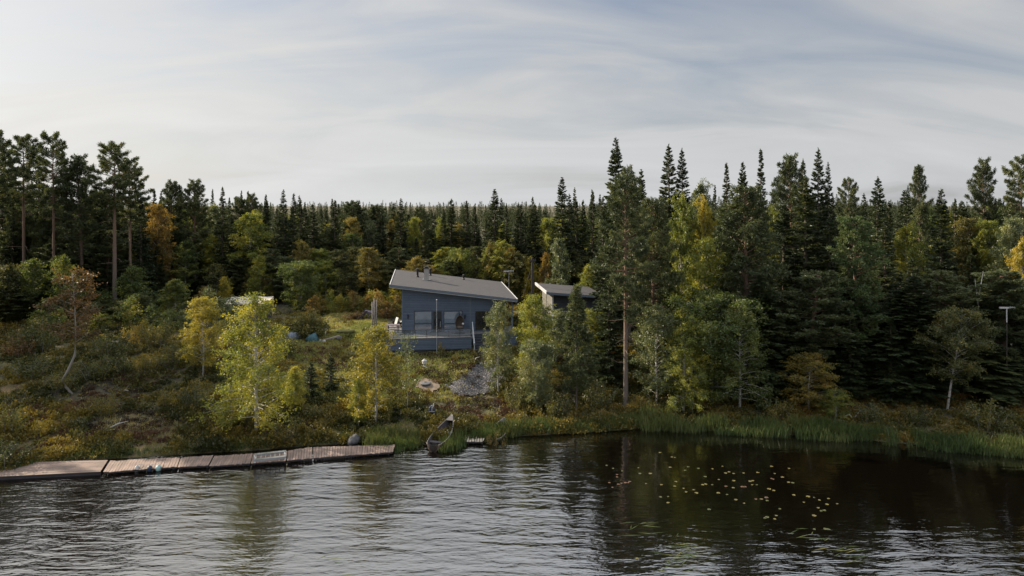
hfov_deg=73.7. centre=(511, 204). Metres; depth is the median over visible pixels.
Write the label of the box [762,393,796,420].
shrub
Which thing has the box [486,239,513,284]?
birch tree
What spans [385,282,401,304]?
spruce tree
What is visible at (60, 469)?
dock platform
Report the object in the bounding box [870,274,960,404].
spruce tree
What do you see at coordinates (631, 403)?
shrub
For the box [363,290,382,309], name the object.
sapling
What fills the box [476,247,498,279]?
birch tree
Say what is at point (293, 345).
shrub
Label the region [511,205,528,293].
spruce tree
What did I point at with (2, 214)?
spruce tree
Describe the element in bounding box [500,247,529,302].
birch tree
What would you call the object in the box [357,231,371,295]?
spruce tree
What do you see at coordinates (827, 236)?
spruce tree
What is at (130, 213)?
pine tree
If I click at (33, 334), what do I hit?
shrub
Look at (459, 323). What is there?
egg chair
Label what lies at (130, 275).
birch tree
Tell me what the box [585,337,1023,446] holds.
undergrowth
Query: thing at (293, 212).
spruce tree
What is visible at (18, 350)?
shrub
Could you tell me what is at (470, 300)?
cabin
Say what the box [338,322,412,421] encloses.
birch tree
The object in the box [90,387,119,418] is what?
shrub
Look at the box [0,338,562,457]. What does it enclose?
heather
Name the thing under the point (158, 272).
spruce tree
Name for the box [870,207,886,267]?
spruce tree
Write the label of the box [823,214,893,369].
pine tree
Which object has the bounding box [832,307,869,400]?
spruce tree
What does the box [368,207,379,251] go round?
spruce tree
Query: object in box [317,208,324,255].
spruce tree
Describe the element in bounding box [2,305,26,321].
sapling
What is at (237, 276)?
pine tree
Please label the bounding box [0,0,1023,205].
sky
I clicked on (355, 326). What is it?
yard grass
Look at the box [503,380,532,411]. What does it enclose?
shrub
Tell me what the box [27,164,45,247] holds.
spruce tree
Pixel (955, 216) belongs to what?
spruce tree
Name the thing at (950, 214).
birch tree
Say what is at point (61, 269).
birch tree
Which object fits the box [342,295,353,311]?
sapling
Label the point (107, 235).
pine tree
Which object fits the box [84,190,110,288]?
spruce tree
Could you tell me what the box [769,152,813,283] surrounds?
pine tree
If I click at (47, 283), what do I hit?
spruce tree
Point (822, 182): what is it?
spruce tree
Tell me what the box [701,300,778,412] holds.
birch tree
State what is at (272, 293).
birch tree
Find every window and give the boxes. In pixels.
[414,311,431,332]
[444,311,461,331]
[475,311,489,329]
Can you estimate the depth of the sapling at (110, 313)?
65.27 m
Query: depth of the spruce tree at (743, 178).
65.87 m
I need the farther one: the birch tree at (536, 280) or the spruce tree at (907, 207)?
the birch tree at (536, 280)
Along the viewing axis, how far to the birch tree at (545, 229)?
83.63 m
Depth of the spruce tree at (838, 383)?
48.34 m
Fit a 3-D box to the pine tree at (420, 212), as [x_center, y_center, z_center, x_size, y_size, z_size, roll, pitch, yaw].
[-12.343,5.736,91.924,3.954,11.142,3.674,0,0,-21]
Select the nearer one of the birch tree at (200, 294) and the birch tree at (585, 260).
the birch tree at (200, 294)
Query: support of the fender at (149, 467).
hanging from the dock section at (115, 466)
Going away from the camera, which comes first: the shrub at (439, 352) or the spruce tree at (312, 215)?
the shrub at (439, 352)
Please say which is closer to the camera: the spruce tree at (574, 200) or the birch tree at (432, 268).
the birch tree at (432, 268)
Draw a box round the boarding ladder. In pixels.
[254,450,285,462]
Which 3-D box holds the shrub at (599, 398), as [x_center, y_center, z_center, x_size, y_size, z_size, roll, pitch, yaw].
[6.204,13.331,47.653,3.021,2.319,3.051,0,0,31]
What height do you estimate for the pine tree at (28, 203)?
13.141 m
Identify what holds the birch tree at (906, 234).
on the ground at (280, 306)
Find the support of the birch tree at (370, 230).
on the ground at (280, 306)
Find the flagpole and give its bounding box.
[436,299,436,352]
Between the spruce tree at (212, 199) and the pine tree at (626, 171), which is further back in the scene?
the spruce tree at (212, 199)
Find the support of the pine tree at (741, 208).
on the ground at (280, 306)
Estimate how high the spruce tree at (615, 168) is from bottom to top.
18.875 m
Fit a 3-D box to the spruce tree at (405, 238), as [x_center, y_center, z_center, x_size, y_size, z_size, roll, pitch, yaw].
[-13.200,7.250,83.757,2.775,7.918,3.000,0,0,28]
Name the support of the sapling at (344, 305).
on the ground at (280, 306)
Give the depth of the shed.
66.94 m
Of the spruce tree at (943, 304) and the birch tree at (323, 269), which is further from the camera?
the birch tree at (323, 269)
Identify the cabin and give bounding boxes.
[389,266,517,353]
[535,282,598,330]
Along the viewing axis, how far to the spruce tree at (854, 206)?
79.19 m
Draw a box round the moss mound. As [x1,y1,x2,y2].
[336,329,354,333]
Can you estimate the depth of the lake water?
32.29 m
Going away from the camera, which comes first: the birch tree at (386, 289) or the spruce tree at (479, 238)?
the birch tree at (386, 289)
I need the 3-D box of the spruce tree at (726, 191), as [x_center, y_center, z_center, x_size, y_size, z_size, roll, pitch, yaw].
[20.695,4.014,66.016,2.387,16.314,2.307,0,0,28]
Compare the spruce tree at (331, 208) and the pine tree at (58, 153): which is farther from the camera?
the spruce tree at (331, 208)
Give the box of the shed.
[224,296,273,321]
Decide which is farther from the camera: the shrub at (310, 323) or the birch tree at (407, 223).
the birch tree at (407, 223)
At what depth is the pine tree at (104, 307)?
65.60 m
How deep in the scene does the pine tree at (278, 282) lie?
76.28 m
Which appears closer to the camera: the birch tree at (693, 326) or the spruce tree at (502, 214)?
the birch tree at (693, 326)
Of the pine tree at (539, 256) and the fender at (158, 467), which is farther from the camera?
the pine tree at (539, 256)
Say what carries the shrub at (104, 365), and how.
on the ground at (280, 306)
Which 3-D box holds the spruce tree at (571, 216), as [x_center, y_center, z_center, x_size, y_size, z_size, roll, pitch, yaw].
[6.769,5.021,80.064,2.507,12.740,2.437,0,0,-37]
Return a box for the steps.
[472,322,492,353]
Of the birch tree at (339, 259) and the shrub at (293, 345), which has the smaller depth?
the shrub at (293, 345)
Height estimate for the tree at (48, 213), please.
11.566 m
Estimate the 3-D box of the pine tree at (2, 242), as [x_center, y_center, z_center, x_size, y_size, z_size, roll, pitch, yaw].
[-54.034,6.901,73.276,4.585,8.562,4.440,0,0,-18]
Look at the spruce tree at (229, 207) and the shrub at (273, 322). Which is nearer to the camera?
the shrub at (273, 322)
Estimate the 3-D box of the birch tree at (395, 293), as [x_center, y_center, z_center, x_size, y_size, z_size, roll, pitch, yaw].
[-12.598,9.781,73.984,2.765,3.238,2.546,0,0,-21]
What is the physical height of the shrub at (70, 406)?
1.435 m
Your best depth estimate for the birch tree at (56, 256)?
68.52 m
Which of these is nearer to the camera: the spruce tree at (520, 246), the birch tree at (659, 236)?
the birch tree at (659, 236)
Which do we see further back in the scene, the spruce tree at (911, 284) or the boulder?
the spruce tree at (911, 284)
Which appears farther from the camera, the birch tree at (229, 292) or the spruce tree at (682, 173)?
the birch tree at (229, 292)
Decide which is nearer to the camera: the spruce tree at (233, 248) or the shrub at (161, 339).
the shrub at (161, 339)
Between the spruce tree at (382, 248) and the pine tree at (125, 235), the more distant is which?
the spruce tree at (382, 248)
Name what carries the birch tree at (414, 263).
on the ground at (280, 306)
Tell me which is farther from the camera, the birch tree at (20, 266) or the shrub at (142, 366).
the birch tree at (20, 266)
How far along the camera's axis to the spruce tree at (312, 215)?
83.87 m
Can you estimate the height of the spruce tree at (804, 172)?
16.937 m
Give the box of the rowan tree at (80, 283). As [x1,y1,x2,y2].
[33,265,107,393]
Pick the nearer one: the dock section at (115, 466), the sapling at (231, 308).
the dock section at (115, 466)
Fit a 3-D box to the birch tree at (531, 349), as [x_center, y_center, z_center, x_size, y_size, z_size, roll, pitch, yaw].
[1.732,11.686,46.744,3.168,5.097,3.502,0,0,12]
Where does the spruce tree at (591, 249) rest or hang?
on the ground at (280, 306)
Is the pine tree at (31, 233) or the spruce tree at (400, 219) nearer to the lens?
the pine tree at (31, 233)
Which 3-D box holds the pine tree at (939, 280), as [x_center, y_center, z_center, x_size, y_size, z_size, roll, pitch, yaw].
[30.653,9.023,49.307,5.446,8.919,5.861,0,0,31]
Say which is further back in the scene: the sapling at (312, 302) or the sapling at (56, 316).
the sapling at (312, 302)
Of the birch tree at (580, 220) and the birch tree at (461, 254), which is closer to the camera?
the birch tree at (461, 254)
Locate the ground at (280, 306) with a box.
[0,206,1023,467]
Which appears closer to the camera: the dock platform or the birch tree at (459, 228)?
the dock platform
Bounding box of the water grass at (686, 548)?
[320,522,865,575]
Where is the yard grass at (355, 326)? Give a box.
[201,309,473,402]
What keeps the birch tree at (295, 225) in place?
on the ground at (280, 306)
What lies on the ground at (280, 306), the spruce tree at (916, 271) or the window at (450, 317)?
the spruce tree at (916, 271)
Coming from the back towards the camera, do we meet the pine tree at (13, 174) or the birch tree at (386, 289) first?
the birch tree at (386, 289)
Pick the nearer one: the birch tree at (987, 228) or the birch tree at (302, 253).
the birch tree at (987, 228)
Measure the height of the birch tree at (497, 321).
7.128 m
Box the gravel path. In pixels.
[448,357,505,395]
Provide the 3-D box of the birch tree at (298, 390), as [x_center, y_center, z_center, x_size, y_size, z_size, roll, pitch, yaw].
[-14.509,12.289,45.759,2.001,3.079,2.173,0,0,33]
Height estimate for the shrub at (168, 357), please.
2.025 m
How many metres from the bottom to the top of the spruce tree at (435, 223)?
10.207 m
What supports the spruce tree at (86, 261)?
on the ground at (280, 306)
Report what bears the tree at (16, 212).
on the ground at (280, 306)
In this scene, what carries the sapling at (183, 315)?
on the ground at (280, 306)
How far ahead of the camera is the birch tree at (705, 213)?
54.72 m
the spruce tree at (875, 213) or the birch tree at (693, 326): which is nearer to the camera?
the birch tree at (693, 326)
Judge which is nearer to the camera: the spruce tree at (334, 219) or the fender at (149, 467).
the fender at (149, 467)
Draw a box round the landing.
[464,435,484,443]
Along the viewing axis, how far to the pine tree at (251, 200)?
83.82 m
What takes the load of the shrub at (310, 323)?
on the ground at (280, 306)
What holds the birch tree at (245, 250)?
on the ground at (280, 306)
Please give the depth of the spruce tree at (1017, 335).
48.51 m
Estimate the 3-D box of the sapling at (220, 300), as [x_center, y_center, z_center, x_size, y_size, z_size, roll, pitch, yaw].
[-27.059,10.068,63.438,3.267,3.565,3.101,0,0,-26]
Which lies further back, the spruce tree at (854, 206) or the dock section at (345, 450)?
the spruce tree at (854, 206)
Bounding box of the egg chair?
[454,312,464,333]
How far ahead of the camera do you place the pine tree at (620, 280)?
46.85 m
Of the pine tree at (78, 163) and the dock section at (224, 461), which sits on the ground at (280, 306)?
the pine tree at (78, 163)
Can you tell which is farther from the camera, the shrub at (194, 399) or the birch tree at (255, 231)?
the birch tree at (255, 231)
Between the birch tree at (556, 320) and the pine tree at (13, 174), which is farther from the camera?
the pine tree at (13, 174)
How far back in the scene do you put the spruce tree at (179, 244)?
81.86 m
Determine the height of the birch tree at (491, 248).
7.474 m
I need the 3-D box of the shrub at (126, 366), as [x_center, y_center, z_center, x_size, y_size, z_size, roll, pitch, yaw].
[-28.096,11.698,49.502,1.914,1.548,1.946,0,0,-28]
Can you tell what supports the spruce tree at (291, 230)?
on the ground at (280, 306)
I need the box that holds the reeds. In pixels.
[3,402,1023,469]
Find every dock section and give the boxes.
[103,457,179,474]
[177,455,212,468]
[209,453,252,467]
[251,451,286,465]
[287,447,311,462]
[313,444,394,459]
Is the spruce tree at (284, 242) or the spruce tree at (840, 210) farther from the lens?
the spruce tree at (284, 242)
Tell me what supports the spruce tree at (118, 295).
on the ground at (280, 306)
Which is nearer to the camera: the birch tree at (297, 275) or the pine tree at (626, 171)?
the pine tree at (626, 171)
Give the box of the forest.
[15,181,1023,260]
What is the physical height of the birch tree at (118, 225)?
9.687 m
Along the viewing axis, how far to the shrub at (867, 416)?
44.52 m
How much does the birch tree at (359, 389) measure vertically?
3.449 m
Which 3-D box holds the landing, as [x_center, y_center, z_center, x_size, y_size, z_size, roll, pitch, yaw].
[-2.268,14.942,42.124,1.373,1.116,1.257,0,0,0]
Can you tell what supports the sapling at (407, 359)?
on the ground at (280, 306)
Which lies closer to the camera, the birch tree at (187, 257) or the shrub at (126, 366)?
the shrub at (126, 366)
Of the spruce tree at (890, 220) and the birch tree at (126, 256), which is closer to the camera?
the spruce tree at (890, 220)
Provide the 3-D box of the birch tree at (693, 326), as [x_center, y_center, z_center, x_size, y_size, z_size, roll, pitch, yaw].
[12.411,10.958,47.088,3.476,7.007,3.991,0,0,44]
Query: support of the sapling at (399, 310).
on the ground at (280, 306)
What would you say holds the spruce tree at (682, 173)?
on the ground at (280, 306)
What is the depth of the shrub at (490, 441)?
41.73 m
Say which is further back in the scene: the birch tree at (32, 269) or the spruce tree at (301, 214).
the spruce tree at (301, 214)
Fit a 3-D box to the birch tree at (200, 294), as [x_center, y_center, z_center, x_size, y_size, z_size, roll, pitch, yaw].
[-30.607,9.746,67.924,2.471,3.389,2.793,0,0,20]
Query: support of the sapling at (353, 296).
on the ground at (280, 306)
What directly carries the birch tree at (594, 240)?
on the ground at (280, 306)
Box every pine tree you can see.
[0,129,24,266]
[0,133,46,262]
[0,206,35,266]
[0,230,27,267]
[0,289,45,321]
[3,187,30,232]
[17,191,33,219]
[18,207,58,288]
[29,130,76,274]
[30,188,65,212]
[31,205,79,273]
[33,243,86,281]
[51,263,96,306]
[54,153,107,290]
[66,222,94,269]
[82,140,143,300]
[86,190,128,244]
[86,303,119,320]
[87,229,129,291]
[88,293,118,308]
[110,162,154,292]
[117,228,151,269]
[128,201,156,231]
[159,179,188,277]
[173,178,213,288]
[174,260,206,290]
[223,252,253,296]
[227,196,250,292]
[240,193,262,248]
[262,249,285,300]
[264,256,295,302]
[269,234,287,256]
[270,215,292,258]
[316,227,344,270]
[336,200,370,243]
[365,204,390,255]
[384,247,413,283]
[412,206,433,260]
[438,260,466,277]
[522,213,540,251]
[524,249,549,281]
[540,255,577,285]
[557,284,599,411]
[588,174,658,406]
[610,164,640,339]
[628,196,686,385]
[692,210,722,272]
[711,184,792,360]
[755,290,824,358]
[762,269,856,384]
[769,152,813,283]
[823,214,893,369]
[834,177,862,280]
[904,164,934,270]
[910,268,981,384]
[951,235,1002,287]
[964,156,1002,260]
[999,154,1023,236]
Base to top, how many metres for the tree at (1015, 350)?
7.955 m
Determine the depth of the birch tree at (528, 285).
75.77 m
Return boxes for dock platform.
[0,460,107,479]
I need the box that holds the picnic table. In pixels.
[386,324,399,332]
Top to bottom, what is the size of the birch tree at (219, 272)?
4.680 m
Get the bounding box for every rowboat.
[427,414,452,451]
[484,418,505,442]
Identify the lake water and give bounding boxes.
[0,429,1023,575]
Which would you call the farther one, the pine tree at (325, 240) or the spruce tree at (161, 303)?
the pine tree at (325, 240)
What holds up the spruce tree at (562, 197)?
on the ground at (280, 306)
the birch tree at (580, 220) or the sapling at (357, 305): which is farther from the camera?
the birch tree at (580, 220)
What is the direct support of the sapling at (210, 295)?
on the ground at (280, 306)
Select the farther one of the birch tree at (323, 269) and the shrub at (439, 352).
the birch tree at (323, 269)
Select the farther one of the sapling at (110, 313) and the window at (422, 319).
the sapling at (110, 313)
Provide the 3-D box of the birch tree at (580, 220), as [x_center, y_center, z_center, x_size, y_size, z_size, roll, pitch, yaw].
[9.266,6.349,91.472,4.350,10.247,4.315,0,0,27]
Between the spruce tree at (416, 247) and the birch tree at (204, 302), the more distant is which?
the spruce tree at (416, 247)
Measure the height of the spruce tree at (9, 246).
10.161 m
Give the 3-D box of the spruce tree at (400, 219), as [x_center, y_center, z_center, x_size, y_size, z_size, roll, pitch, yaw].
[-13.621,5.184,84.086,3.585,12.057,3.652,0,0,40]
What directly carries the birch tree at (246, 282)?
on the ground at (280, 306)
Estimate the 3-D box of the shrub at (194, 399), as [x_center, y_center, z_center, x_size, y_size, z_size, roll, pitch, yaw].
[-21.276,12.790,45.707,2.357,2.076,2.568,0,0,40]
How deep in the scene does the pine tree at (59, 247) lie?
69.65 m
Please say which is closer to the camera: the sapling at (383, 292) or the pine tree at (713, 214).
the pine tree at (713, 214)
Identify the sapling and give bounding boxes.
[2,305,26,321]
[25,309,52,329]
[33,299,60,323]
[43,307,73,332]
[77,302,101,318]
[81,313,117,327]
[92,289,112,306]
[105,309,118,321]
[110,293,142,327]
[139,302,163,330]
[153,308,181,332]
[175,316,206,331]
[176,309,194,324]
[198,284,217,316]
[204,296,231,328]
[220,295,244,322]
[224,306,243,328]
[303,295,322,313]
[309,292,323,308]
[316,298,329,312]
[324,289,339,313]
[331,293,344,312]
[338,301,351,311]
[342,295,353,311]
[347,289,362,312]
[347,298,363,312]
[361,292,372,309]
[362,300,377,310]
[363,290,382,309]
[370,288,388,315]
[375,291,389,304]
[383,301,396,313]
[389,292,401,316]
[392,332,425,408]
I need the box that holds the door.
[433,311,441,331]
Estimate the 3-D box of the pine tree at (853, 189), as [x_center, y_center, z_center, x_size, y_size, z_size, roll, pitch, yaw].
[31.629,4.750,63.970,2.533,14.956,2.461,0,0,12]
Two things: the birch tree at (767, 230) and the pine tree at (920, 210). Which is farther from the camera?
the birch tree at (767, 230)
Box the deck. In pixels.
[386,325,516,350]
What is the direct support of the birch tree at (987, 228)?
on the ground at (280, 306)
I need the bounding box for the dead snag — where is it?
[975,274,982,328]
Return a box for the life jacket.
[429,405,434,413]
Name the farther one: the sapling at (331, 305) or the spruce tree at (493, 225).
the spruce tree at (493, 225)
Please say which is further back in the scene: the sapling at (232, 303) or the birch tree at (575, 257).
the birch tree at (575, 257)
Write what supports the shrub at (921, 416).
on the ground at (280, 306)
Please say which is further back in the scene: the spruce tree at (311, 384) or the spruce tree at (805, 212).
the spruce tree at (805, 212)
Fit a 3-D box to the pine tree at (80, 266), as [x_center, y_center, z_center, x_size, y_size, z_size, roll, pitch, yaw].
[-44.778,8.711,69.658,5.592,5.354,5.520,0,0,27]
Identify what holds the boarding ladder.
on the dock section at (269, 461)
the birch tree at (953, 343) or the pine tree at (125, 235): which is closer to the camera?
the birch tree at (953, 343)
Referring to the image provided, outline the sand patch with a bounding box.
[416,378,439,390]
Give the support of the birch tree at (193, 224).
on the ground at (280, 306)
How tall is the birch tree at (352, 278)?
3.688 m
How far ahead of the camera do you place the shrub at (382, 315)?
68.62 m
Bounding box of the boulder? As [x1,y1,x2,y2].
[347,434,360,444]
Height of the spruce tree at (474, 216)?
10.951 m
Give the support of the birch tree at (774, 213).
on the ground at (280, 306)
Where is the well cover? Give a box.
[420,381,430,386]
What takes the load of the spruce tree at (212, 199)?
on the ground at (280, 306)
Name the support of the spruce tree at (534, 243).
on the ground at (280, 306)
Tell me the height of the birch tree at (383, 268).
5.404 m
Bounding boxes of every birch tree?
[0,263,35,322]
[9,258,51,317]
[12,263,40,293]
[41,254,84,322]
[48,255,72,307]
[62,287,108,319]
[94,259,118,291]
[99,301,126,323]
[104,264,155,305]
[106,293,160,322]
[107,222,128,298]
[117,249,147,289]
[134,231,165,274]
[134,287,160,308]
[143,202,177,277]
[152,268,173,298]
[156,278,192,319]
[165,239,203,286]
[168,263,186,293]
[175,296,227,375]
[181,248,209,286]
[182,209,208,240]
[187,291,302,434]
[192,286,218,311]
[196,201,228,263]
[196,263,235,300]
[198,233,229,294]
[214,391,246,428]
[217,276,234,311]
[218,283,236,297]
[227,209,272,290]
[239,267,261,296]
[240,246,261,282]
[245,254,276,296]
[257,215,271,240]
[258,277,278,302]
[274,259,325,312]
[281,365,312,409]
[282,211,304,240]
[288,240,313,274]
[307,248,332,299]
[312,259,340,297]
[320,271,347,300]
[328,249,355,282]
[329,272,365,303]
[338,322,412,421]
[339,217,369,251]
[339,232,364,267]
[344,246,363,284]
[346,378,367,424]
[354,246,382,293]
[358,257,394,291]
[362,219,380,262]
[380,284,390,294]
[384,213,406,266]
[384,288,401,305]
[401,255,429,271]
[402,219,421,251]
[404,216,424,261]
[413,265,442,274]
[429,218,449,256]
[429,246,452,270]
[432,263,448,274]
[447,245,477,278]
[453,222,465,255]
[465,245,483,278]
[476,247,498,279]
[478,299,517,394]
[480,241,499,280]
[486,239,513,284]
[496,221,513,242]
[499,250,535,304]
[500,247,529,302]
[508,269,526,304]
[508,293,560,374]
[512,337,561,408]
[519,256,540,303]
[529,268,544,297]
[536,217,564,253]
[536,251,553,297]
[537,308,569,362]
[540,237,575,294]
[566,225,585,250]
[570,249,582,283]
[572,255,600,284]
[572,308,606,356]
[573,215,590,253]
[577,263,596,290]
[585,223,609,263]
[623,302,685,402]
[653,325,719,413]
[657,286,776,401]
[659,313,720,409]
[663,190,700,361]
[677,236,735,363]
[685,178,717,251]
[688,193,720,294]
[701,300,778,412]
[715,212,738,271]
[740,197,773,268]
[766,204,782,277]
[771,350,851,411]
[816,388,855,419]
[888,220,931,302]
[909,203,947,281]
[911,301,1000,408]
[931,210,955,271]
[947,214,989,292]
[966,218,1007,293]
[975,205,1005,255]
[982,215,1023,344]
[1003,236,1023,281]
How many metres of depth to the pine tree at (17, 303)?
64.38 m
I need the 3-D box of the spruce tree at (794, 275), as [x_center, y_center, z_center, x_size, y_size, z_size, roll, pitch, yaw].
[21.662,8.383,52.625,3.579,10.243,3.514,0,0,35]
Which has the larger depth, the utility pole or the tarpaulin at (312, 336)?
the utility pole
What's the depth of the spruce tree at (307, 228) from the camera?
97.04 m
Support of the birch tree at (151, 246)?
on the ground at (280, 306)
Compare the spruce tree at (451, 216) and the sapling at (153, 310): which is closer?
the sapling at (153, 310)
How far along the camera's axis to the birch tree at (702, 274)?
50.63 m
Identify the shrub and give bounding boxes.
[0,333,36,357]
[0,402,28,432]
[0,435,35,468]
[1,354,52,381]
[8,314,62,353]
[40,370,81,392]
[63,399,76,412]
[69,353,120,380]
[87,330,136,358]
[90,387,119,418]
[110,356,138,373]
[116,316,152,343]
[131,353,157,372]
[137,317,175,348]
[153,343,186,367]
[154,388,185,407]
[174,377,214,407]
[211,328,239,359]
[219,308,258,340]
[252,319,286,349]
[266,420,300,443]
[275,332,302,358]
[290,308,330,338]
[302,403,333,419]
[343,309,366,320]
[377,307,393,318]
[437,341,445,358]
[484,431,506,444]
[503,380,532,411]
[541,396,572,417]
[578,379,621,408]
[626,394,646,408]
[640,389,686,415]
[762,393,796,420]
[853,402,885,422]
[900,405,933,426]
[960,396,1018,433]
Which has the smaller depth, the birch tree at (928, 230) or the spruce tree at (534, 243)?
the birch tree at (928, 230)
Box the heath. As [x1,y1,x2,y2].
[0,304,696,471]
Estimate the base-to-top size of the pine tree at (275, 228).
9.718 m
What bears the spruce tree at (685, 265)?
on the ground at (280, 306)
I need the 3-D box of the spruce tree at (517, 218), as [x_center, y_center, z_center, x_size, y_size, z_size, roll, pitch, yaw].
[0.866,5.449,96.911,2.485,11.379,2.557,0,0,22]
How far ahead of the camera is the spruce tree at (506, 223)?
85.91 m
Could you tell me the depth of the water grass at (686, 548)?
28.64 m
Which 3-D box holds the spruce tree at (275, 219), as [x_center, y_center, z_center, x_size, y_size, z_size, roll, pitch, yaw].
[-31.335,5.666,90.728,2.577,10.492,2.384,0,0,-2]
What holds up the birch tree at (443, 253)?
on the ground at (280, 306)
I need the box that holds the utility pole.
[515,257,535,321]
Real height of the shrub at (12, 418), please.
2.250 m
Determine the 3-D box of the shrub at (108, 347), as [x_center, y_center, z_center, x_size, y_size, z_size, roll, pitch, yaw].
[-30.615,10.784,52.347,3.883,2.498,2.947,0,0,35]
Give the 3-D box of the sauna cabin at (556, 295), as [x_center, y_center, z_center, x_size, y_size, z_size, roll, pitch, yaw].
[5.398,9.966,65.401,5.480,4.459,6.240,0,0,-8]
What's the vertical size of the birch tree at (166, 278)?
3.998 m
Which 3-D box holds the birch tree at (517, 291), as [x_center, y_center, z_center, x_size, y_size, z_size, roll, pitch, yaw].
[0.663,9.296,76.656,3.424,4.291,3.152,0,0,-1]
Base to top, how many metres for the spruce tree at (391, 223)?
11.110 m
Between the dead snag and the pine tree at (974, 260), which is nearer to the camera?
the dead snag
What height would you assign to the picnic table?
0.726 m
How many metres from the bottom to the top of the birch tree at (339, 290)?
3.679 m
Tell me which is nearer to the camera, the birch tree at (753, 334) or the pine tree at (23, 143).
the birch tree at (753, 334)
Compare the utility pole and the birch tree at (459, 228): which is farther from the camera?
the birch tree at (459, 228)
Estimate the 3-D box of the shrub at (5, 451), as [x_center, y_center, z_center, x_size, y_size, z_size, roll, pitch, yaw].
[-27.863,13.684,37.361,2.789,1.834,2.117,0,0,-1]
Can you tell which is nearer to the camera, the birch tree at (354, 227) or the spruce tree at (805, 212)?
the spruce tree at (805, 212)
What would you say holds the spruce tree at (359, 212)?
on the ground at (280, 306)
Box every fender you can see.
[147,464,154,471]
[155,465,160,470]
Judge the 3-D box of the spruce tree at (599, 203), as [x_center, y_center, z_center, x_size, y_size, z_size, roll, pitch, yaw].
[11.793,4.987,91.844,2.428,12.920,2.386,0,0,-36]
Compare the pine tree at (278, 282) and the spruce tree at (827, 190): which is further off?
the pine tree at (278, 282)
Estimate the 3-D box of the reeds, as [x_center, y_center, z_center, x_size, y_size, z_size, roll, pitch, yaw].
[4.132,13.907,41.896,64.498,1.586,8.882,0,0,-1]
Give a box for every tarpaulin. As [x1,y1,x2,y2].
[286,332,301,339]
[306,333,319,342]
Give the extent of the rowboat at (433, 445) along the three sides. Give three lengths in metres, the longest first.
3.457 x 1.186 x 0.845 m
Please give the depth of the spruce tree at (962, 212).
65.34 m
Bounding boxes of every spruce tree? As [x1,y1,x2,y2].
[0,150,8,264]
[0,216,21,276]
[0,259,12,317]
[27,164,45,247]
[30,280,62,317]
[35,228,51,284]
[79,234,93,278]
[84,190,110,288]
[84,233,117,294]
[109,227,124,298]
[119,232,146,300]
[120,245,159,299]
[127,203,158,296]
[144,291,171,317]
[147,243,168,301]
[152,191,156,205]
[171,188,184,268]
[177,276,201,300]
[206,189,215,263]
[210,186,232,292]
[223,238,244,296]
[226,198,233,231]
[262,200,274,267]
[263,194,270,242]
[270,279,291,301]
[271,189,293,279]
[272,208,278,234]
[285,194,302,287]
[287,210,296,254]
[296,199,309,246]
[297,202,309,246]
[301,361,320,397]
[305,204,323,280]
[305,216,311,242]
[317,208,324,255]
[319,210,329,290]
[323,352,340,391]
[324,200,343,294]
[327,199,335,249]
[336,204,341,236]
[357,201,363,285]
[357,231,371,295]
[361,244,381,295]
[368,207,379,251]
[375,210,387,277]
[385,206,396,282]
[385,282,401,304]
[389,394,400,417]
[390,198,410,266]
[402,232,411,259]
[411,238,423,270]
[423,211,438,264]
[428,212,439,264]
[437,213,447,249]
[441,199,459,259]
[449,258,465,276]
[458,200,474,273]
[467,207,482,277]
[471,204,478,252]
[471,230,483,278]
[481,189,506,281]
[481,215,490,248]
[488,200,498,249]
[497,198,504,226]
[501,205,514,269]
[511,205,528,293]
[512,203,523,239]
[521,212,527,258]
[524,204,544,293]
[526,197,536,247]
[536,249,549,300]
[540,210,548,248]
[547,177,576,284]
[565,194,579,282]
[570,188,578,228]
[572,201,583,285]
[577,201,588,268]
[582,192,598,280]
[586,211,621,357]
[587,190,594,251]
[592,273,623,387]
[593,197,608,301]
[597,138,632,321]
[597,194,600,220]
[611,215,633,320]
[631,169,656,333]
[651,144,683,325]
[667,148,692,324]
[677,206,692,325]
[711,184,718,293]
[719,163,730,287]
[723,275,801,406]
[733,161,752,299]
[752,149,770,271]
[762,311,828,405]
[769,195,774,212]
[769,202,800,318]
[779,247,810,316]
[780,176,828,327]
[794,159,814,270]
[796,323,868,397]
[807,148,832,299]
[813,215,843,347]
[815,162,838,270]
[816,284,883,394]
[821,196,842,272]
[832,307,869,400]
[834,197,847,255]
[851,196,858,254]
[851,210,871,276]
[857,193,871,250]
[857,288,962,403]
[857,300,885,386]
[860,176,898,309]
[868,225,904,334]
[868,249,890,302]
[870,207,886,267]
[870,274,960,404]
[870,318,915,405]
[881,201,897,295]
[892,190,910,280]
[894,271,904,290]
[897,185,918,282]
[901,257,914,293]
[908,266,929,376]
[922,188,959,316]
[933,290,979,384]
[937,336,1023,406]
[945,199,963,278]
[946,298,971,357]
[950,201,968,271]
[961,254,981,308]
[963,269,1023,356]
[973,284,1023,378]
[993,283,1023,386]
[1001,201,1005,251]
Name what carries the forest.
on the ground at (280, 306)

